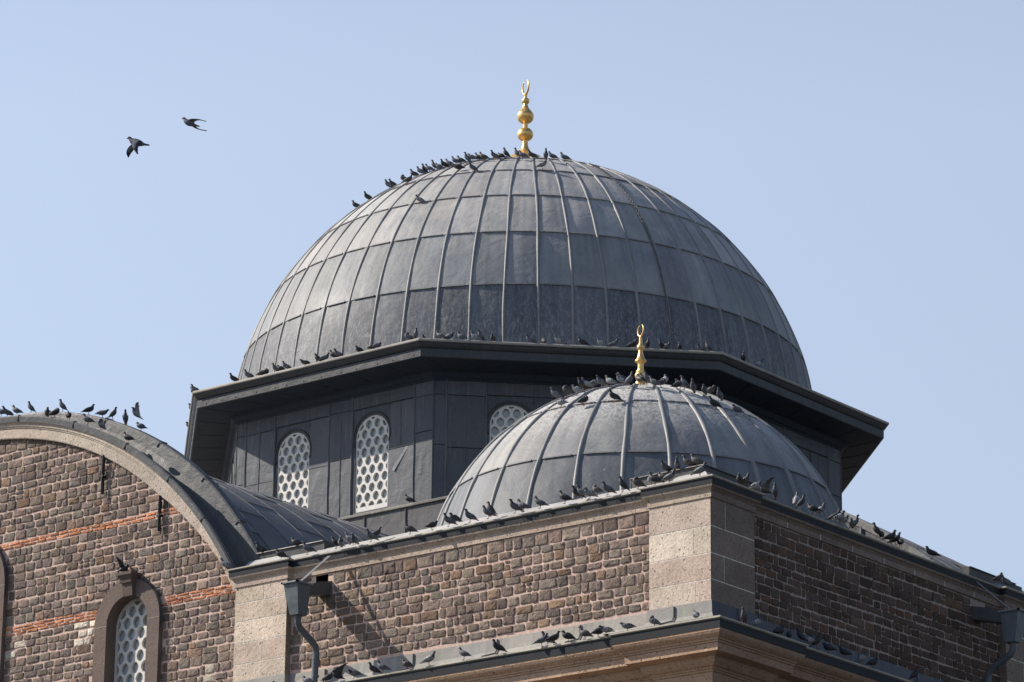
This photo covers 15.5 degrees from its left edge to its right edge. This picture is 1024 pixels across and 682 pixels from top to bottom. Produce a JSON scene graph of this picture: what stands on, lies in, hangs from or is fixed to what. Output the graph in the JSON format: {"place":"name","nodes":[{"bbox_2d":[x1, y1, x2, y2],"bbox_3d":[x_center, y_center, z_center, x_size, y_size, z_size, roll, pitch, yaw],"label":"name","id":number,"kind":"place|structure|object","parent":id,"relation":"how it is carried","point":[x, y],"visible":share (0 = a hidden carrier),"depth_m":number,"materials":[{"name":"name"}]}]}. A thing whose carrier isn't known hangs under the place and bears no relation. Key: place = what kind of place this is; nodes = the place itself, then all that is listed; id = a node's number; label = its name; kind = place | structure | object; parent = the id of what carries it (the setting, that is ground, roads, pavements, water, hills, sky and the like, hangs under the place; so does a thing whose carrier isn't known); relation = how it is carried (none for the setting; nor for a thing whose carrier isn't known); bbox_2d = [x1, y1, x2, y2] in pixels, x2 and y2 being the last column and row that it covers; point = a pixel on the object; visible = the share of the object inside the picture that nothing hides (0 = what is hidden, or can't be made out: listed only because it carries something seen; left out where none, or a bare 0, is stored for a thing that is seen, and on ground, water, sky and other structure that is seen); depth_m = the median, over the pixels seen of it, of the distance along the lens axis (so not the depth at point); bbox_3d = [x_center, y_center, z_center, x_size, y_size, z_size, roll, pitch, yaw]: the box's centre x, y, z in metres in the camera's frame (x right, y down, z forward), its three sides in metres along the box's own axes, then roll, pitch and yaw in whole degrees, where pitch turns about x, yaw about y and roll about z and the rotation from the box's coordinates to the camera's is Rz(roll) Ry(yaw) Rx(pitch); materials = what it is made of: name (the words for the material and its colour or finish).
{"place":"outdoors","nodes":[
{"label":"outdoors","id":0,"kind":"place"},
{"bbox_2d":[126,136,149,157],"bbox_3d":[-6.294,-3.237,62.612,0.434,0.397,0.282,-8,-20,25],"label":"pigeon","id":1,"kind":"object","parent":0,"point":[135,143],"visible":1,"depth_m":62.62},
{"bbox_2d":[182,117,206,130],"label":"pigeon","id":2,"kind":"object","parent":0,"point":[188,122],"visible":1,"depth_m":75.61,"materials":[{"name":"grey"}]},
{"bbox_2d":[0,0,1023,590],"label":"sky","id":3,"kind":"structure","parent":0,"point":[865,158],"materials":[{"name":"blue"}]},
{"label":"ground","id":4,"kind":"structure","parent":0,"visible":0},
{"bbox_2d":[0,79,1023,681],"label":"mosque","id":5,"kind":"structure","parent":4,"relation":"on","point":[512,251],"depth_m":87.01,"materials":[{"name":"metal"}]},
{"bbox_2d":[12,405,23,413],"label":"pigeon","id":6,"kind":"object","parent":5,"relation":"on","point":[15,410],"visible":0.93,"depth_m":91.12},
{"bbox_2d":[48,408,59,417],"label":"pigeon","id":7,"kind":"object","parent":5,"relation":"on","point":[55,411],"visible":1,"depth_m":89.24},
{"bbox_2d":[81,404,94,413],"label":"pigeon","id":8,"kind":"object","parent":5,"relation":"on","point":[89,409],"visible":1,"depth_m":89.55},
{"bbox_2d":[82,413,94,423],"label":"pigeon","id":9,"kind":"object","parent":5,"relation":"on","point":[87,419],"visible":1,"depth_m":88.45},
{"bbox_2d":[98,419,105,429],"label":"pigeon","id":10,"kind":"object","parent":5,"relation":"on","point":[101,423],"visible":1,"depth_m":88.11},
{"bbox_2d":[95,409,109,417],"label":"pigeon","id":11,"kind":"object","parent":5,"relation":"on","point":[102,412],"visible":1,"depth_m":89.23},
{"bbox_2d":[106,407,116,420],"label":"pigeon","id":12,"kind":"object","parent":5,"relation":"on","point":[113,413],"visible":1,"depth_m":89.00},
{"bbox_2d":[116,556,128,571],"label":"pigeon","id":13,"kind":"object","parent":5,"relation":"on","point":[123,566],"visible":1,"depth_m":86.33,"materials":[{"name":"grey"}]},
{"bbox_2d":[122,409,127,424],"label":"pigeon","id":14,"kind":"object","parent":5,"relation":"on","point":[125,417],"visible":1,"depth_m":88.70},
{"bbox_2d":[123,431,135,442],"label":"pigeon","id":15,"kind":"object","parent":5,"relation":"on","point":[127,437],"visible":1,"depth_m":87.44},
{"bbox_2d":[114,598,146,681],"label":"window","id":16,"kind":"structure","parent":5,"relation":"in","point":[131,628],"depth_m":86.31,"materials":[{"name":"white paint"}]},
{"bbox_2d":[131,402,143,419],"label":"pigeon","id":17,"kind":"object","parent":5,"relation":"on","point":[135,411],"visible":1,"depth_m":88.71,"materials":[{"name":"grey"}]},
{"bbox_2d":[220,558,229,570],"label":"pigeon","id":18,"kind":"object","parent":5,"relation":"on","point":[224,563],"visible":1,"depth_m":84.34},
{"bbox_2d":[255,542,267,554],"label":"pigeon","id":19,"kind":"object","parent":5,"relation":"on","point":[261,548],"visible":1,"depth_m":84.66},
{"bbox_2d":[275,549,288,557],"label":"pigeon","id":20,"kind":"object","parent":5,"relation":"on","point":[281,554],"visible":1,"depth_m":83.35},
{"bbox_2d":[274,429,311,507],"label":"window","id":21,"kind":"structure","parent":5,"relation":"in","point":[293,455],"depth_m":103.18,"materials":[{"name":"white paint"}]},
{"bbox_2d":[291,537,302,547],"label":"pigeon","id":22,"kind":"object","parent":5,"relation":"on","point":[295,541],"visible":0.93,"depth_m":84.01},
{"bbox_2d":[302,541,316,554],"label":"pigeon","id":23,"kind":"object","parent":5,"relation":"on","point":[306,547],"visible":1,"depth_m":82.90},
{"bbox_2d":[320,672,332,680],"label":"pigeon","id":24,"kind":"object","parent":5,"relation":"on","point":[328,676],"visible":1,"depth_m":81.24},
{"bbox_2d":[332,662,347,680],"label":"pigeon","id":25,"kind":"object","parent":5,"relation":"on","point":[337,672],"visible":1,"depth_m":80.66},
{"bbox_2d":[347,669,362,678],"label":"pigeon","id":26,"kind":"object","parent":5,"relation":"on","point":[354,673],"visible":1,"depth_m":80.80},
{"bbox_2d":[351,533,358,544],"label":"pigeon","id":27,"kind":"object","parent":5,"relation":"on","point":[354,539],"visible":1,"depth_m":82.07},
{"bbox_2d":[352,411,390,512],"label":"window","id":28,"kind":"structure","parent":5,"relation":"in","point":[373,435],"depth_m":101.35,"materials":[{"name":"white paint"}]},
{"bbox_2d":[366,529,378,541],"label":"pigeon","id":29,"kind":"object","parent":5,"relation":"on","point":[371,535],"visible":1,"depth_m":81.81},
{"bbox_2d":[369,662,381,674],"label":"pigeon","id":30,"kind":"object","parent":5,"relation":"on","point":[372,668],"visible":1,"depth_m":80.47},
{"bbox_2d":[376,660,390,673],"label":"pigeon","id":31,"kind":"object","parent":5,"relation":"on","point":[382,666],"visible":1,"depth_m":79.92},
{"bbox_2d":[401,659,414,669],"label":"pigeon","id":32,"kind":"object","parent":5,"relation":"on","point":[406,663],"visible":1,"depth_m":79.51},
{"bbox_2d":[405,524,417,533],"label":"pigeon","id":33,"kind":"object","parent":5,"relation":"on","point":[409,528],"visible":1,"depth_m":81.15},
{"bbox_2d":[420,651,434,665],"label":"pigeon","id":34,"kind":"object","parent":5,"relation":"on","point":[429,658],"visible":1,"depth_m":79.17,"materials":[{"name":"grey"}]},
{"bbox_2d":[425,520,437,529],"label":"pigeon","id":35,"kind":"object","parent":5,"relation":"on","point":[431,525],"visible":1,"depth_m":80.80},
{"bbox_2d":[443,513,457,526],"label":"pigeon","id":36,"kind":"object","parent":5,"relation":"on","point":[447,519],"visible":1,"depth_m":80.53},
{"bbox_2d":[449,512,462,521],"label":"pigeon","id":37,"kind":"object","parent":5,"relation":"on","point":[455,518],"visible":1,"depth_m":80.89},
{"bbox_2d":[458,647,470,659],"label":"pigeon","id":38,"kind":"object","parent":5,"relation":"on","point":[464,653],"visible":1,"depth_m":78.60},
{"bbox_2d":[464,508,478,522],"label":"pigeon","id":39,"kind":"object","parent":5,"relation":"on","point":[469,515],"visible":1,"depth_m":80.18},
{"bbox_2d":[482,505,497,518],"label":"pigeon","id":40,"kind":"object","parent":5,"relation":"on","point":[486,511],"visible":1,"depth_m":79.89,"materials":[{"name":"grey"}]},
{"bbox_2d":[492,639,507,653],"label":"pigeon","id":41,"kind":"object","parent":5,"relation":"on","point":[497,646],"visible":1,"depth_m":78.06,"materials":[{"name":"grey"}]},
{"bbox_2d":[487,401,531,442],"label":"window","id":42,"kind":"structure","parent":5,"relation":"in","point":[503,417],"depth_m":100.61,"materials":[{"name":"white paint"}]},
{"bbox_2d":[509,499,524,513],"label":"pigeon","id":43,"kind":"object","parent":5,"relation":"on","point":[514,506],"visible":1,"depth_m":79.45,"materials":[{"name":"grey"}]},
{"bbox_2d":[517,499,530,512],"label":"pigeon","id":44,"kind":"object","parent":5,"relation":"on","point":[522,505],"visible":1,"depth_m":79.33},
{"bbox_2d":[532,633,547,646],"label":"pigeon","id":45,"kind":"object","parent":5,"relation":"on","point":[541,639],"visible":1,"depth_m":77.39,"materials":[{"name":"grey"}]},
{"bbox_2d":[534,496,548,507],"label":"pigeon","id":46,"kind":"object","parent":5,"relation":"on","point":[540,502],"visible":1,"depth_m":79.06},
{"bbox_2d":[544,631,559,644],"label":"pigeon","id":47,"kind":"object","parent":5,"relation":"on","point":[553,637],"visible":1,"depth_m":77.20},
{"bbox_2d":[549,387,563,398],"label":"pigeon","id":48,"kind":"object","parent":5,"relation":"on","point":[554,393],"visible":0.96,"depth_m":84.99,"materials":[{"name":"grey"}]},
{"bbox_2d":[555,399,568,407],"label":"pigeon","id":49,"kind":"object","parent":5,"relation":"on","point":[561,402],"visible":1,"depth_m":84.03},
{"bbox_2d":[558,490,573,503],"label":"pigeon","id":50,"kind":"object","parent":5,"relation":"on","point":[564,496],"visible":1,"depth_m":78.67,"materials":[{"name":"grey"}]},
{"bbox_2d":[561,630,575,641],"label":"pigeon","id":51,"kind":"object","parent":5,"relation":"on","point":[567,635],"visible":1,"depth_m":76.97,"materials":[{"name":"grey"}]},
{"bbox_2d":[562,385,574,396],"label":"pigeon","id":52,"kind":"object","parent":5,"relation":"on","point":[567,390],"visible":1,"depth_m":85.00,"materials":[{"name":"grey"}]},
{"bbox_2d":[571,384,584,393],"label":"pigeon","id":53,"kind":"object","parent":5,"relation":"on","point":[577,389],"visible":1,"depth_m":84.70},
{"bbox_2d":[571,485,586,499],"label":"pigeon","id":54,"kind":"object","parent":5,"relation":"on","point":[575,492],"visible":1,"depth_m":78.95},
{"bbox_2d":[575,485,585,498],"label":"pigeon","id":55,"kind":"object","parent":5,"relation":"on","point":[580,491],"visible":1,"depth_m":78.87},
{"bbox_2d":[576,395,588,405],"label":"pigeon","id":56,"kind":"object","parent":5,"relation":"on","point":[584,398],"visible":1,"depth_m":83.69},
{"bbox_2d":[577,377,591,389],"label":"pigeon","id":57,"kind":"object","parent":5,"relation":"on","point":[581,384],"visible":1,"depth_m":85.47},
{"bbox_2d":[579,628,593,638],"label":"pigeon","id":58,"kind":"object","parent":5,"relation":"on","point":[584,632],"visible":1,"depth_m":76.70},
{"bbox_2d":[583,487,597,498],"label":"pigeon","id":59,"kind":"object","parent":5,"relation":"on","point":[589,492],"visible":1,"depth_m":78.27,"materials":[{"name":"grey"}]},
{"bbox_2d":[590,626,603,636],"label":"pigeon","id":60,"kind":"object","parent":5,"relation":"on","point":[597,631],"visible":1,"depth_m":76.51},
{"bbox_2d":[592,484,603,495],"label":"pigeon","id":61,"kind":"object","parent":5,"relation":"on","point":[595,488],"visible":1,"depth_m":78.63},
{"bbox_2d":[596,375,609,387],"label":"pigeon","id":62,"kind":"object","parent":5,"relation":"on","point":[601,381],"visible":1,"depth_m":84.91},
{"bbox_2d":[598,625,614,635],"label":"pigeon","id":63,"kind":"object","parent":5,"relation":"on","point":[606,629],"visible":1,"depth_m":76.41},
{"bbox_2d":[602,481,616,494],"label":"pigeon","id":64,"kind":"object","parent":5,"relation":"on","point":[607,488],"visible":1,"depth_m":78.00,"materials":[{"name":"grey"}]},
{"bbox_2d":[605,375,618,386],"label":"pigeon","id":65,"kind":"object","parent":5,"relation":"on","point":[610,381],"visible":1,"depth_m":84.76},
{"bbox_2d":[608,389,622,402],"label":"pigeon","id":66,"kind":"object","parent":5,"relation":"on","point":[614,396],"visible":1,"depth_m":83.50,"materials":[{"name":"grey"}]},
{"bbox_2d":[615,373,628,385],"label":"pigeon","id":67,"kind":"object","parent":5,"relation":"on","point":[621,380],"visible":1,"depth_m":84.72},
{"bbox_2d":[618,476,629,492],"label":"pigeon","id":68,"kind":"object","parent":5,"relation":"on","point":[622,483],"visible":1,"depth_m":77.78,"materials":[{"name":"grey"}]},
{"bbox_2d":[619,622,636,630],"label":"pigeon","id":69,"kind":"object","parent":5,"relation":"on","point":[627,626],"visible":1,"depth_m":76.08,"materials":[{"name":"grey"}]},
{"bbox_2d":[623,371,633,386],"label":"pigeon","id":70,"kind":"object","parent":5,"relation":"on","point":[629,378],"visible":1,"depth_m":84.57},
{"bbox_2d":[632,477,646,489],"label":"pigeon","id":71,"kind":"object","parent":5,"relation":"on","point":[637,481],"visible":1,"depth_m":77.54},
{"bbox_2d":[636,373,643,385],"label":"pigeon","id":72,"kind":"object","parent":5,"relation":"on","point":[639,378],"visible":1,"depth_m":84.68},
{"bbox_2d":[649,615,660,625],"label":"pigeon","id":73,"kind":"object","parent":5,"relation":"on","point":[653,620],"visible":1,"depth_m":75.68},
{"bbox_2d":[648,472,663,484],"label":"pigeon","id":74,"kind":"object","parent":5,"relation":"on","point":[653,478],"visible":1,"depth_m":77.28,"materials":[{"name":"grey"}]},
{"bbox_2d":[649,376,662,387],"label":"pigeon","id":75,"kind":"object","parent":5,"relation":"on","point":[655,382],"visible":1,"depth_m":84.40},
{"bbox_2d":[660,460,672,473],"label":"pigeon","id":76,"kind":"object","parent":5,"relation":"on","point":[664,466],"visible":0.93,"depth_m":77.98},
{"bbox_2d":[661,469,675,480],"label":"pigeon","id":77,"kind":"object","parent":5,"relation":"on","point":[671,475],"visible":1,"depth_m":77.07,"materials":[{"name":"grey"}]},
{"bbox_2d":[670,380,681,389],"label":"pigeon","id":78,"kind":"object","parent":5,"relation":"on","point":[678,383],"visible":1,"depth_m":84.47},
{"bbox_2d":[674,456,680,470],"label":"pigeon","id":79,"kind":"object","parent":5,"relation":"on","point":[677,464],"visible":1,"depth_m":77.78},
{"bbox_2d":[682,455,696,469],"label":"pigeon","id":80,"kind":"object","parent":5,"relation":"on","point":[687,461],"visible":1,"depth_m":77.64,"materials":[{"name":"grey"}]},
{"bbox_2d":[690,378,695,392],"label":"pigeon","id":81,"kind":"object","parent":5,"relation":"on","point":[693,386],"visible":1,"depth_m":84.44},
{"bbox_2d":[690,462,706,475],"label":"pigeon","id":82,"kind":"object","parent":5,"relation":"on","point":[700,470],"visible":1,"depth_m":76.62,"materials":[{"name":"grey"}]},
{"bbox_2d":[690,454,706,467],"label":"pigeon","id":83,"kind":"object","parent":5,"relation":"on","point":[696,460],"visible":0.9,"depth_m":77.51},
{"bbox_2d":[708,395,722,409],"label":"pigeon","id":84,"kind":"object","parent":5,"relation":"on","point":[712,402],"visible":1,"depth_m":83.67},
{"bbox_2d":[716,387,722,400],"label":"pigeon","id":85,"kind":"object","parent":5,"relation":"on","point":[719,393],"visible":1,"depth_m":84.48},
{"bbox_2d":[732,404,743,413],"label":"pigeon","id":86,"kind":"object","parent":5,"relation":"on","point":[737,409],"visible":1,"depth_m":83.98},
{"bbox_2d":[736,473,742,484],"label":"pigeon","id":87,"kind":"object","parent":5,"relation":"on","point":[739,479],"visible":1,"depth_m":77.15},
{"bbox_2d":[740,607,746,623],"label":"pigeon","id":88,"kind":"object","parent":5,"relation":"on","point":[743,615],"visible":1,"depth_m":75.40,"materials":[{"name":"grey"}]},
{"bbox_2d":[742,473,749,485],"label":"pigeon","id":89,"kind":"object","parent":5,"relation":"on","point":[745,479],"visible":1,"depth_m":77.30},
{"bbox_2d":[749,481,761,489],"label":"pigeon","id":90,"kind":"object","parent":5,"relation":"on","point":[755,485],"visible":1,"depth_m":77.61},
{"bbox_2d":[749,615,763,626],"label":"pigeon","id":91,"kind":"object","parent":5,"relation":"on","point":[758,621],"visible":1,"depth_m":75.73,"materials":[{"name":"grey"}]},
{"bbox_2d":[760,476,774,495],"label":"pigeon","id":92,"kind":"object","parent":5,"relation":"on","point":[765,487],"visible":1,"depth_m":77.88,"materials":[{"name":"grey"}]},
{"bbox_2d":[772,482,777,499],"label":"pigeon","id":93,"kind":"object","parent":5,"relation":"on","point":[775,492],"visible":1,"depth_m":78.17,"materials":[{"name":"grey"}]},
{"bbox_2d":[773,625,785,633],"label":"pigeon","id":94,"kind":"object","parent":5,"relation":"on","point":[779,630],"visible":1,"depth_m":76.31,"materials":[{"name":"grey"}]},
{"bbox_2d":[792,492,799,506],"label":"pigeon","id":95,"kind":"object","parent":5,"relation":"on","point":[796,498],"visible":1,"depth_m":78.74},
{"bbox_2d":[795,494,805,509],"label":"pigeon","id":96,"kind":"object","parent":5,"relation":"on","point":[801,501],"visible":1,"depth_m":79.53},
{"bbox_2d":[796,628,808,642],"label":"pigeon","id":97,"kind":"object","parent":5,"relation":"on","point":[800,635],"visible":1,"depth_m":76.93,"materials":[{"name":"grey"}]},
{"bbox_2d":[803,635,814,646],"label":"pigeon","id":98,"kind":"object","parent":5,"relation":"on","point":[811,639],"visible":1,"depth_m":77.14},
{"bbox_2d":[807,503,821,513],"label":"pigeon","id":99,"kind":"object","parent":5,"relation":"on","point":[813,508],"visible":1,"depth_m":79.21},
{"bbox_2d":[811,632,821,648],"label":"pigeon","id":100,"kind":"object","parent":5,"relation":"on","point":[817,640],"visible":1,"depth_m":77.36,"materials":[{"name":"grey"}]},
{"bbox_2d":[811,503,825,515],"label":"pigeon","id":101,"kind":"object","parent":5,"relation":"on","point":[822,507],"visible":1,"depth_m":79.41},
{"bbox_2d":[822,642,836,652],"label":"pigeon","id":102,"kind":"object","parent":5,"relation":"on","point":[828,647],"visible":1,"depth_m":77.68,"materials":[{"name":"grey"}]},
{"bbox_2d":[830,510,845,523],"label":"pigeon","id":103,"kind":"object","parent":5,"relation":"on","point":[839,516],"visible":1,"depth_m":79.95,"materials":[{"name":"grey"}]},
{"bbox_2d":[838,646,852,658],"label":"pigeon","id":104,"kind":"object","parent":5,"relation":"on","point":[844,652],"visible":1,"depth_m":78.12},
{"bbox_2d":[848,514,859,529],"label":"pigeon","id":105,"kind":"object","parent":5,"relation":"on","point":[855,521],"visible":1,"depth_m":80.43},
{"bbox_2d":[854,651,867,662],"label":"pigeon","id":106,"kind":"object","parent":5,"relation":"on","point":[862,657],"visible":1,"depth_m":78.63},
{"bbox_2d":[865,657,878,667],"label":"pigeon","id":107,"kind":"object","parent":5,"relation":"on","point":[873,661],"visible":1,"depth_m":78.91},
{"bbox_2d":[872,522,883,537],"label":"pigeon","id":108,"kind":"object","parent":5,"relation":"on","point":[876,529],"visible":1,"depth_m":81.07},
{"bbox_2d":[881,530,895,542],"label":"pigeon","id":109,"kind":"object","parent":5,"relation":"on","point":[890,536],"visible":1,"depth_m":81.44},
{"bbox_2d":[887,532,900,544],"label":"pigeon","id":110,"kind":"object","parent":5,"relation":"on","point":[896,538],"visible":1,"depth_m":81.60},
{"bbox_2d":[908,666,919,679],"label":"pigeon","id":111,"kind":"object","parent":5,"relation":"on","point":[915,672],"visible":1,"depth_m":80.15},
{"bbox_2d":[925,546,940,558],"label":"pigeon","id":112,"kind":"object","parent":5,"relation":"on","point":[931,552],"visible":1,"depth_m":82.71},
{"bbox_2d":[990,572,1002,583],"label":"pigeon","id":113,"kind":"object","parent":5,"relation":"on","point":[997,577],"visible":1,"depth_m":84.78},
{"bbox_2d":[1001,574,1013,585],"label":"pigeon","id":114,"kind":"object","parent":5,"relation":"on","point":[1006,581],"visible":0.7,"depth_m":85.77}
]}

